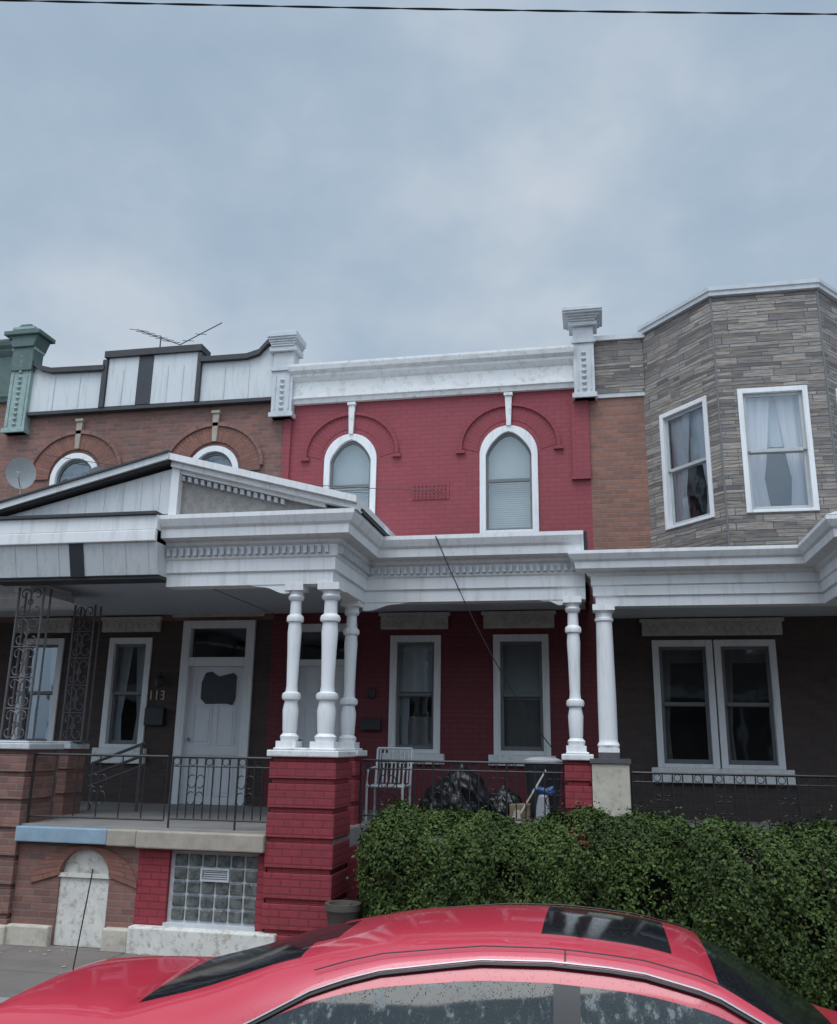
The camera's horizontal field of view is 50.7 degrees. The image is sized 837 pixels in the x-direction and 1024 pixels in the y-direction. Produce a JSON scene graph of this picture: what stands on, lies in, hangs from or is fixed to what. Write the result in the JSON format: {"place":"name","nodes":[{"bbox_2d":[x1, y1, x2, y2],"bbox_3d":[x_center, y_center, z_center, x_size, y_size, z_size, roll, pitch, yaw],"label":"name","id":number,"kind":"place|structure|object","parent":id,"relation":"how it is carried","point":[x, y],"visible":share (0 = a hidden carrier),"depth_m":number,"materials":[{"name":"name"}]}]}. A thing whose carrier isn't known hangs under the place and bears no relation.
{"place":"outdoors","nodes":[
{"label":"outdoors","id":0,"kind":"place"},
{"bbox_2d":[0,619,272,845],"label":"wall","id":1,"kind":"structure","parent":0,"point":[166,654],"depth_m":14.00,"materials":[{"name":"brick"}]},
{"bbox_2d":[11,638,64,740],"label":"window frame","id":2,"kind":"object","parent":1,"relation":"attached to","point":[60,642],"visible":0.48,"depth_m":14.43,"materials":[{"name":"white paint"}]},
{"bbox_2d":[99,637,152,747],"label":"window frame","id":3,"kind":"object","parent":1,"relation":"attached to","point":[106,711],"visible":0.86,"depth_m":14.12,"materials":[{"name":"white paint"}]},
{"bbox_2d":[112,647,144,739],"bbox_3d":[-4.638,2.937,14.267,0.551,1.570,0.042,-1,-15,6],"label":"curtain","id":4,"kind":"object","parent":3,"relation":"hanging from","point":[125,658],"visible":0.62,"depth_m":14.33,"materials":[{"name":"grey fabric"}]},
{"bbox_2d":[0,403,283,622],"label":"wall","id":5,"kind":"structure","parent":1,"relation":"on","point":[131,436],"depth_m":15.21,"materials":[{"name":"brown brick"}]},
{"bbox_2d":[0,326,44,435],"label":"pilaster","id":6,"kind":"object","parent":5,"relation":"attached to","point":[17,421],"visible":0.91,"depth_m":15.76,"materials":[{"name":"green paint"}]},
{"bbox_2d":[4,324,55,371],"bbox_3d":[-7.127,-2.949,16.138,0.720,0.910,0.500,-2,-15,11],"label":"pilaster cap","id":7,"kind":"object","parent":6,"relation":"on","point":[24,343],"visible":0.94,"depth_m":15.97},
{"bbox_2d":[34,435,117,480],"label":"brick arch","id":8,"kind":"structure","parent":5,"relation":"attached to","point":[101,450],"depth_m":15.44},
{"bbox_2d":[26,339,270,417],"bbox_3d":[-4.704,-2.316,15.537,4.660,1.154,0.370,-2,-15,11],"label":"parapet coping","id":9,"kind":"object","parent":5,"relation":"on","point":[204,355],"visible":0.76,"depth_m":15.38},
{"bbox_2d":[172,427,260,470],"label":"brick arch","id":10,"kind":"structure","parent":5,"relation":"attached to","point":[242,445],"depth_m":14.90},
{"bbox_2d":[267,330,305,420],"bbox_3d":[-2.259,-2.281,14.944,0.520,1.500,0.520,-2,-15,11],"label":"pilaster","id":11,"kind":"object","parent":5,"relation":"attached to","point":[287,348],"visible":0.98,"depth_m":14.85,"materials":[{"name":"grey paint"}]},
{"bbox_2d":[169,620,256,805],"bbox_3d":[-3.182,3.097,13.783,1.220,2.800,0.140,-2,-15,11],"label":"door frame","id":12,"kind":"object","parent":1,"relation":"attached to","point":[188,661],"visible":0.87,"depth_m":13.84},
{"bbox_2d":[180,667,243,805],"bbox_3d":[-3.180,3.455,13.728,0.940,2.080,0.062,-2,-15,11],"label":"door panel","id":13,"kind":"structure","parent":12,"relation":"in","point":[212,729],"depth_m":13.69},
{"bbox_2d":[201,672,236,704],"bbox_3d":[-3.138,2.766,13.861,0.580,0.517,0.014,-2,-15,11],"label":"window","id":14,"kind":"structure","parent":13,"relation":"in","point":[215,689],"depth_m":13.85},
{"bbox_2d":[21,801,257,829],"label":"porch floor","id":15,"kind":"structure","parent":0,"point":[126,810],"depth_m":11.47,"materials":[{"name":"concrete"}]},
{"bbox_2d":[14,825,107,844],"bbox_3d":[-3.933,3.632,9.974,1.120,0.160,0.400,-2,-15,11],"label":"porch slab edge","id":16,"kind":"object","parent":15,"relation":"on","point":[73,835],"visible":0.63,"depth_m":9.79,"materials":[{"name":"blue paint"}]},
{"bbox_2d":[51,749,85,843],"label":"brick pier","id":17,"kind":"structure","parent":15,"relation":"attached to","point":[63,798],"depth_m":11.39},
{"bbox_2d":[58,741,89,748],"bbox_3d":[-4.649,3.071,11.644,0.430,0.095,0.460,-2,-15,11],"label":"pier cap","id":18,"kind":"object","parent":17,"relation":"on","point":[74,745],"visible":0.6,"depth_m":11.49,"materials":[{"name":"grey paint"}]},
{"bbox_2d":[57,605,101,741],"bbox_3d":[-4.524,2.154,11.852,0.360,1.802,0.200,-2,-15,11],"label":"iron porch post","id":19,"kind":"object","parent":18,"relation":"on","point":[75,700],"visible":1,"depth_m":11.80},
{"bbox_2d":[26,753,168,822],"bbox_3d":[-3.643,3.146,10.023,1.688,0.774,0.032,-2,-15,11],"label":"iron railing","id":20,"kind":"object","parent":15,"relation":"on","point":[99,776],"visible":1,"depth_m":10.03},
{"bbox_2d":[29,346,273,411],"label":"parapet panels","id":21,"kind":"object","parent":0,"point":[174,378],"visible":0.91,"depth_m":15.37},
{"bbox_2d":[297,666,343,747],"bbox_3d":[-1.464,3.393,13.390,0.800,2.080,0.062,-2,-15,11],"label":"door panel","id":22,"kind":"structure","parent":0,"point":[309,686],"depth_m":13.52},
{"bbox_2d":[141,807,593,846],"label":"porch floor","id":23,"kind":"structure","parent":0,"point":[223,827],"depth_m":10.19,"materials":[{"name":"concrete"}]},
{"bbox_2d":[135,830,266,852],"bbox_3d":[-2.320,3.584,9.654,1.470,0.180,0.400,-2,-15,11],"label":"porch slab edge","id":24,"kind":"object","parent":23,"relation":"on","point":[205,841],"visible":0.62,"depth_m":9.46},
{"bbox_2d":[167,755,272,830],"bbox_3d":[-2.192,3.094,9.737,1.188,0.774,0.032,-2,-15,11],"label":"iron railing","id":25,"kind":"object","parent":23,"relation":"on","point":[213,758],"visible":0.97,"depth_m":9.75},
{"bbox_2d":[359,759,564,823],"bbox_3d":[0.493,3.350,10.508,2.458,0.754,0.032,-2,-15,11],"label":"iron railing","id":26,"kind":"object","parent":23,"relation":"on","point":[460,770],"visible":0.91,"depth_m":10.54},
{"bbox_2d":[434,763,489,823],"bbox_3d":[0.551,3.504,11.023,0.742,0.728,0.747,-2,-15,11],"label":"trash bag","id":27,"kind":"object","parent":23,"relation":"on","point":[465,790],"visible":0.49,"depth_m":10.79,"materials":[{"name":"black plastic"}]},
{"bbox_2d":[523,757,562,819],"bbox_3d":[1.542,3.450,10.932,0.490,0.810,0.625,-2,-15,11],"label":"trash can","id":28,"kind":"object","parent":23,"relation":"on","point":[539,793],"visible":0.59,"depth_m":10.85,"materials":[{"name":"grey paint"}]},
{"bbox_2d":[0,869,836,1023],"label":"parked car","id":29,"kind":"object","parent":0,"point":[532,963],"visible":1,"depth_m":3.98,"materials":[{"name":"red paint"}]},
{"bbox_2d":[0,944,836,1010],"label":"sidewalk","id":30,"kind":"structure","parent":0,"point":[22,968],"depth_m":8.89,"materials":[{"name":"concrete"}]},
{"bbox_2d":[0,749,59,924],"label":"brick pier","id":31,"kind":"structure","parent":30,"relation":"on","point":[16,768],"depth_m":10.11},
{"bbox_2d":[0,740,63,748],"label":"pier cap","id":32,"kind":"object","parent":31,"relation":"on","point":[4,744],"visible":0.97,"depth_m":10.26,"materials":[{"name":"grey paint"}]},
{"bbox_2d":[0,587,52,740],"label":"iron porch post","id":33,"kind":"object","parent":32,"relation":"on","point":[26,633],"visible":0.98,"depth_m":10.71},
{"bbox_2d":[0,923,127,951],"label":"base course","id":34,"kind":"object","parent":30,"relation":"on","point":[113,939],"visible":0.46,"depth_m":9.59,"materials":[{"name":"beige paint"}]},
{"bbox_2d":[10,842,139,948],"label":"porch base wall","id":35,"kind":"structure","parent":30,"relation":"on","point":[36,902],"depth_m":9.76,"materials":[{"name":"brown brick"}]},
{"bbox_2d":[53,849,110,947],"bbox_3d":[-3.676,4.231,9.719,0.640,1.000,0.100,-2,-15,11],"label":"arch board","id":36,"kind":"object","parent":35,"relation":"attached to","point":[75,875],"visible":0.77,"depth_m":9.69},
{"bbox_2d":[30,846,136,887],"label":"base arch","id":37,"kind":"structure","parent":35,"relation":"attached to","point":[120,869],"depth_m":9.77,"materials":[{"name":"brick"}]},
{"bbox_2d":[126,924,276,955],"bbox_3d":[-2.268,4.561,9.277,1.650,0.340,0.200,-2,-15,11],"label":"base course","id":38,"kind":"object","parent":30,"relation":"on","point":[160,940],"visible":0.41,"depth_m":9.22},
{"bbox_2d":[133,848,265,931],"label":"porch base wall","id":39,"kind":"structure","parent":38,"relation":"on","point":[152,888],"depth_m":9.54,"materials":[{"name":"brick"}]},
{"bbox_2d":[162,850,258,931],"bbox_3d":[-2.203,4.043,9.465,1.040,0.760,0.120,-2,-15,11],"label":"block grout and vent","id":40,"kind":"object","parent":39,"relation":"attached to","point":[216,874],"visible":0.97,"depth_m":9.47,"materials":[{"name":"grey paint"}]},
{"bbox_2d":[171,854,257,923],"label":"glass blocks","id":41,"kind":"structure","parent":40,"relation":"on","point":[191,914],"depth_m":9.45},
{"bbox_2d":[260,756,351,941],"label":"brick pier","id":42,"kind":"structure","parent":30,"relation":"on","point":[306,860],"depth_m":9.33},
{"bbox_2d":[267,747,355,757],"bbox_3d":[-1.183,2.678,9.846,0.810,0.095,0.710,-2,-15,11],"label":"pier cap","id":43,"kind":"object","parent":42,"relation":"on","point":[312,752],"visible":0.96,"depth_m":9.53,"materials":[{"name":"white paint"}]},
{"bbox_2d":[275,582,586,751],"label":"porch columns","id":44,"kind":"structure","parent":43,"relation":"on","point":[327,696],"depth_m":10.13,"materials":[{"name":"white paint"}]},
{"bbox_2d":[159,508,585,604],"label":"porch entablature","id":45,"kind":"structure","parent":44,"relation":"on","point":[355,532],"depth_m":10.85,"materials":[{"name":"white paint"}]},
{"bbox_2d":[180,475,334,513],"bbox_3d":[-1.858,-0.244,10.446,2.060,0.560,0.055,-2,-15,11],"label":"gable roughcast","id":46,"kind":"object","parent":45,"relation":"on","point":[197,499],"visible":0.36,"depth_m":10.48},
{"bbox_2d":[169,453,395,535],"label":"raking cornice","id":47,"kind":"structure","parent":45,"relation":"on","point":[296,491],"depth_m":10.29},
{"bbox_2d":[166,544,574,574],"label":"porch dentils","id":48,"kind":"object","parent":45,"relation":"attached to","point":[355,560],"visible":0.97,"depth_m":10.53,"materials":[{"name":"grey paint"}]},
{"bbox_2d":[216,587,585,613],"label":"porch ceiling","id":49,"kind":"structure","parent":45,"relation":"attached to","point":[271,600],"depth_m":12.89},
{"bbox_2d":[346,790,715,937],"bbox_3d":[1.133,3.763,8.941,3.706,1.751,1.535,-2,-15,11],"label":"hedge","id":50,"kind":"object","parent":30,"relation":"on","point":[546,859],"visible":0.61,"depth_m":8.62,"materials":[{"name":"green plant"}]},
{"bbox_2d":[661,805,836,1010],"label":"hedge","id":51,"kind":"object","parent":30,"relation":"on","point":[774,917],"visible":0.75,"depth_m":7.50,"materials":[{"name":"green plant"}]},
{"bbox_2d":[0,0,836,14],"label":"utility wire","id":52,"kind":"object","parent":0,"point":[301,6],"visible":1,"depth_m":8.95,"materials":[{"name":"black metal"}]},
{"bbox_2d":[0,0,836,366],"label":"sky","id":53,"kind":"structure","parent":0,"point":[361,183],"materials":[{"name":"grey"}]},
{"bbox_2d":[263,604,598,871],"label":"porch wall","id":54,"kind":"structure","parent":0,"point":[466,722],"depth_m":13.07,"materials":[{"name":"brick"}]},
{"bbox_2d":[0,583,271,616],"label":"porch ceiling","id":55,"kind":"structure","parent":54,"relation":"attached to","point":[135,599],"depth_m":12.92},
{"bbox_2d":[0,585,91,610],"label":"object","id":56,"kind":"structure","parent":55,"relation":"on","point":[62,600],"depth_m":12.29,"materials":[{"name":"white paint"}]},
{"bbox_2d":[47,467,171,544],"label":"gable roof","id":57,"kind":"structure","parent":56,"relation":"on","point":[161,541],"depth_m":10.79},
{"bbox_2d":[0,452,169,510],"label":"raking cornice","id":58,"kind":"structure","parent":57,"relation":"on","point":[86,480],"depth_m":10.66,"materials":[{"name":"metal"}]},
{"bbox_2d":[0,450,173,515],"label":"raking edge","id":59,"kind":"object","parent":58,"relation":"on","point":[113,480],"visible":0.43,"depth_m":10.72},
{"bbox_2d":[9,469,171,515],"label":"gable panels","id":60,"kind":"object","parent":57,"relation":"attached to","point":[150,493],"visible":0.65,"depth_m":10.68,"materials":[{"name":"metal"}]},
{"bbox_2d":[0,541,166,578],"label":"slanted fascia","id":61,"kind":"structure","parent":55,"relation":"attached to","point":[100,559],"depth_m":10.48,"materials":[{"name":"metal"}]},
{"bbox_2d":[0,514,160,545],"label":"flat fascia","id":62,"kind":"structure","parent":61,"relation":"on","point":[113,529],"depth_m":10.51,"materials":[{"name":"white paint"}]},
{"bbox_2d":[0,575,166,585],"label":"fascia shadow board","id":63,"kind":"object","parent":61,"relation":"attached to","point":[84,580],"visible":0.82,"depth_m":10.63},
{"bbox_2d":[388,635,440,753],"bbox_3d":[-0.048,2.721,13.246,0.780,1.730,0.120,-2,-15,11],"label":"window frame","id":64,"kind":"object","parent":54,"relation":"attached to","point":[396,639],"visible":0.87,"depth_m":13.21,"materials":[{"name":"white paint"}]},
{"bbox_2d":[400,645,431,744],"bbox_3d":[-0.025,2.771,13.356,0.580,1.570,0.042,-2,-15,11],"label":"curtain","id":65,"kind":"object","parent":64,"relation":"hanging from","point":[415,668],"visible":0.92,"depth_m":13.43,"materials":[{"name":"grey fabric"}]},
{"bbox_2d":[481,610,555,628],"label":"carved lintel","id":66,"kind":"structure","parent":54,"relation":"attached to","point":[513,615],"depth_m":13.12,"materials":[{"name":"wood"}]},
{"bbox_2d":[493,634,550,755],"bbox_3d":[1.511,2.665,12.940,0.820,1.730,0.120,-2,-15,11],"label":"window frame","id":67,"kind":"object","parent":54,"relation":"attached to","point":[498,639],"visible":1,"depth_m":12.90,"materials":[{"name":"white paint"}]},
{"bbox_2d":[503,645,539,699],"bbox_3d":[1.539,2.365,13.136,0.620,0.848,0.010,-2,-15,11],"label":"blind","id":68,"kind":"object","parent":67,"relation":"attached to","point":[521,670],"visible":0.64,"depth_m":13.14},
{"bbox_2d":[500,641,543,750],"bbox_3d":[1.518,2.694,12.969,0.620,1.570,0.068,-2,-15,11],"label":"window sash","id":69,"kind":"object","parent":67,"relation":"attached to","point":[519,695],"depth_m":12.94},
{"bbox_2d":[504,700,540,750],"bbox_3d":[1.532,3.130,12.959,0.620,0.722,0.024,-2,-15,11],"label":"curtain","id":70,"kind":"object","parent":67,"relation":"hanging from","point":[520,729],"visible":0.92,"depth_m":12.97,"materials":[{"name":"grey fabric"}]},
{"bbox_2d":[289,389,593,603],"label":"front wall","id":71,"kind":"structure","parent":0,"point":[427,432],"depth_m":14.04,"materials":[{"name":"brick"}]},
{"bbox_2d":[323,434,376,513],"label":"arched window frame","id":72,"kind":"object","parent":71,"relation":"attached to","point":[336,445],"visible":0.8,"depth_m":14.36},
{"bbox_2d":[301,412,400,461],"bbox_3d":[-1.103,-1.256,14.468,1.680,0.810,0.050,-2,-15,11],"label":"brick hood","id":73,"kind":"object","parent":71,"relation":"attached to","point":[380,431],"visible":1,"depth_m":14.52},
{"bbox_2d":[333,444,368,506],"bbox_3d":[-1.080,-0.382,14.425,0.880,1.760,0.020,-2,-15,11],"label":"blind","id":74,"kind":"object","parent":71,"relation":"attached to","point":[351,465],"visible":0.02,"depth_m":14.50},
{"bbox_2d":[288,345,573,405],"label":"cornice","id":75,"kind":"structure","parent":71,"relation":"attached to","point":[545,368],"depth_m":14.34,"materials":[{"name":"white paint"}]},
{"bbox_2d":[281,400,590,479],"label":"brick piers","id":76,"kind":"structure","parent":71,"relation":"attached to","point":[580,440],"depth_m":13.72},
{"bbox_2d":[562,304,601,400],"bbox_3d":[2.609,-2.473,13.961,0.620,1.480,0.605,-2,-15,11],"label":"pilaster","id":77,"kind":"object","parent":76,"relation":"on","point":[582,323],"visible":0.99,"depth_m":13.88,"materials":[{"name":"grey paint"}]},
{"bbox_2d":[593,333,644,398],"bbox_3d":[3.124,-2.266,13.949,0.900,1.030,0.290,-2,-15,11],"label":"parapet coping","id":78,"kind":"object","parent":77,"relation":"on","point":[616,337],"visible":0.68,"depth_m":13.87,"materials":[{"name":"grey paint"}]},
{"bbox_2d":[594,339,644,393],"bbox_3d":[3.114,-2.236,13.944,0.840,0.930,0.190,-2,-15,11],"label":"stone panel","id":79,"kind":"object","parent":78,"relation":"attached to","point":[618,366],"visible":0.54,"depth_m":13.85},
{"bbox_2d":[456,402,562,453],"bbox_3d":[1.427,-1.346,13.970,1.680,0.810,0.050,-2,-15,11],"label":"brick hood","id":80,"kind":"object","parent":71,"relation":"attached to","point":[540,423],"visible":1,"depth_m":14.02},
{"bbox_2d":[480,425,538,532],"bbox_3d":[1.415,-0.506,13.804,0.910,1.760,0.125,-2,-15,11],"label":"arched window frame","id":81,"kind":"object","parent":71,"relation":"attached to","point":[494,435],"visible":0.84,"depth_m":13.77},
{"bbox_2d":[489,436,530,528],"bbox_3d":[1.440,-0.473,13.929,0.910,1.760,0.020,-2,-15,11],"label":"blind","id":82,"kind":"object","parent":71,"relation":"attached to","point":[509,457],"visible":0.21,"depth_m":13.90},
{"bbox_2d":[612,616,836,823],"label":"wall","id":83,"kind":"structure","parent":0,"point":[806,650],"depth_m":12.20,"materials":[{"name":"brick"}]},
{"bbox_2d":[588,396,651,549],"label":"wall","id":84,"kind":"structure","parent":83,"relation":"on","point":[620,493],"depth_m":13.45,"materials":[{"name":"orange brick"}]},
{"bbox_2d":[652,640,720,768],"bbox_3d":[3.760,2.696,12.467,0.830,1.760,0.120,-2,-15,11],"label":"window frame","id":85,"kind":"object","parent":83,"relation":"attached to","point":[706,644],"visible":0.98,"depth_m":12.42,"materials":[{"name":"white paint"}]},
{"bbox_2d":[662,650,702,758],"bbox_3d":[3.784,2.745,12.581,0.650,1.616,0.054,-2,-15,11],"label":"curtain","id":86,"kind":"object","parent":85,"relation":"hanging from","point":[680,656],"visible":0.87,"depth_m":12.73,"materials":[{"name":"grey fabric"}]},
{"bbox_2d":[658,647,712,763],"bbox_3d":[3.767,2.722,12.497,0.650,1.616,0.068,-2,-15,11],"label":"window sash","id":87,"kind":"object","parent":85,"relation":"attached to","point":[705,704],"depth_m":12.46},
{"bbox_2d":[639,617,783,635],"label":"carved lintel","id":88,"kind":"structure","parent":83,"relation":"attached to","point":[714,622],"depth_m":12.56,"materials":[{"name":"stone"}]},
{"bbox_2d":[651,767,795,784],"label":"window sills","id":89,"kind":"structure","parent":83,"relation":"attached to","point":[730,779],"depth_m":12.00,"materials":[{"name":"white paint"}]},
{"bbox_2d":[712,639,785,769],"bbox_3d":[4.593,2.666,12.303,0.830,1.760,0.120,-2,-15,11],"label":"window frame","id":90,"kind":"object","parent":83,"relation":"attached to","point":[777,713],"visible":1,"depth_m":12.26,"materials":[{"name":"white paint"}]},
{"bbox_2d":[723,650,765,759],"bbox_3d":[4.617,2.715,12.417,0.650,1.616,0.054,-2,-15,11],"label":"curtain","id":91,"kind":"object","parent":90,"relation":"hanging from","point":[743,656],"visible":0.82,"depth_m":12.56,"materials":[{"name":"grey fabric"}]},
{"bbox_2d":[720,646,777,764],"bbox_3d":[4.600,2.692,12.333,0.650,1.616,0.068,-2,-15,11],"label":"window sash","id":92,"kind":"object","parent":90,"relation":"attached to","point":[739,704],"depth_m":12.30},
{"bbox_2d":[669,395,796,517],"bbox_3d":[4.986,-1.074,12.650,3.170,3.980,0.980,-2,-15,11],"label":"bay interior","id":93,"kind":"object","parent":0,"point":[778,478],"visible":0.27,"depth_m":13.02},
{"bbox_2d":[657,819,835,856],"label":"porch floor","id":94,"kind":"structure","parent":0,"point":[753,824],"depth_m":11.46,"materials":[{"name":"concrete"}]},
{"bbox_2d":[631,771,836,829],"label":"iron railing","id":95,"kind":"object","parent":94,"relation":"on","point":[738,783],"visible":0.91,"depth_m":9.93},
{"label":"ground","id":96,"kind":"structure","parent":0,"visible":0},
{"bbox_2d":[28,629,246,739],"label":"interior wall","id":97,"kind":"structure","parent":96,"relation":"on","point":[219,642],"depth_m":14.82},
{"bbox_2d":[301,483,529,750],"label":"interior wall","id":98,"kind":"structure","parent":96,"relation":"on","point":[312,649],"depth_m":14.38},
{"bbox_2d":[564,760,592,844],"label":"brick pier","id":99,"kind":"structure","parent":96,"relation":"on","point":[578,779],"depth_m":10.11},
{"bbox_2d":[592,763,630,845],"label":"stucco pier","id":100,"kind":"structure","parent":96,"relation":"on","point":[611,786],"depth_m":9.99,"materials":[{"name":"concrete"}]},
{"bbox_2d":[592,604,619,752],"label":"porch column","id":101,"kind":"structure","parent":100,"relation":"on","point":[607,712],"depth_m":10.43,"materials":[{"name":"white paint"}]},
{"bbox_2d":[568,515,836,613],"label":"porch entablature","id":102,"kind":"structure","parent":101,"relation":"on","point":[803,572],"depth_m":10.50,"materials":[{"name":"white paint"}]},
{"bbox_2d":[612,606,836,617],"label":"porch ceiling","id":103,"kind":"structure","parent":102,"relation":"attached to","point":[731,612],"depth_m":12.15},
{"bbox_2d":[670,643,777,765],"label":"interior wall","id":104,"kind":"structure","parent":96,"relation":"on","point":[751,733],"depth_m":12.97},
{"bbox_3d":[4.839,0.741,11.442,4.980,0.750,2.450,-2,-15,11],"label":"porch roof","id":105,"kind":"object","parent":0,"visible":0},
{"bbox_2d":[642,289,836,547],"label":"bay wall","id":106,"kind":"structure","parent":105,"relation":"on","point":[771,339],"depth_m":12.37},
{"bbox_2d":[659,395,714,530],"bbox_3d":[3.872,-0.685,12.700,0.110,1.780,0.932,9,-17,-27],"label":"bay window","id":107,"kind":"structure","parent":106,"relation":"in","point":[669,525],"depth_m":12.84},
{"bbox_2d":[659,395,714,530],"bbox_3d":[3.872,-0.685,12.700,0.110,1.780,0.932,9,-17,-27],"label":"window frame","id":108,"kind":"structure","parent":107,"relation":"in","point":[669,525],"depth_m":12.84,"materials":[{"name":"white paint"}]},
{"bbox_2d":[670,408,709,522],"bbox_3d":[3.978,-0.655,12.752,0.044,1.668,0.792,10,-17,-31],"label":"curtain","id":109,"kind":"object","parent":106,"relation":"hanging from","point":[679,426],"visible":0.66,"depth_m":12.92,"materials":[{"name":"grey fabric"}]},
{"bbox_2d":[637,278,836,333],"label":"bay roof trim","id":110,"kind":"structure","parent":106,"relation":"on","point":[823,287],"depth_m":12.61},
{"bbox_2d":[746,395,807,506],"bbox_3d":[4.891,-0.808,12.118,0.775,1.668,0.047,-1,-15,7],"label":"curtain","id":111,"kind":"object","parent":106,"relation":"hanging from","point":[787,407],"visible":0.85,"depth_m":12.16,"materials":[{"name":"grey fabric"}]},
{"bbox_2d":[743,392,811,509],"bbox_3d":[4.874,-0.830,12.034,0.775,1.668,0.068,-2,-15,11],"label":"window sash","id":112,"kind":"object","parent":106,"relation":"attached to","point":[803,450],"depth_m":12.02,"materials":[{"name":"paint"}]},
{"bbox_2d":[737,385,819,512],"bbox_3d":[4.868,-0.852,12.009,0.915,1.780,0.110,-2,-15,11],"label":"window","id":113,"kind":"structure","parent":106,"relation":"in","point":[802,389],"depth_m":11.97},
{"bbox_2d":[737,385,819,512],"bbox_3d":[4.868,-0.852,12.009,0.915,1.780,0.110,-2,-15,11],"label":"window frame","id":114,"kind":"structure","parent":113,"relation":"in","point":[803,389],"depth_m":11.97,"materials":[{"name":"white paint"}]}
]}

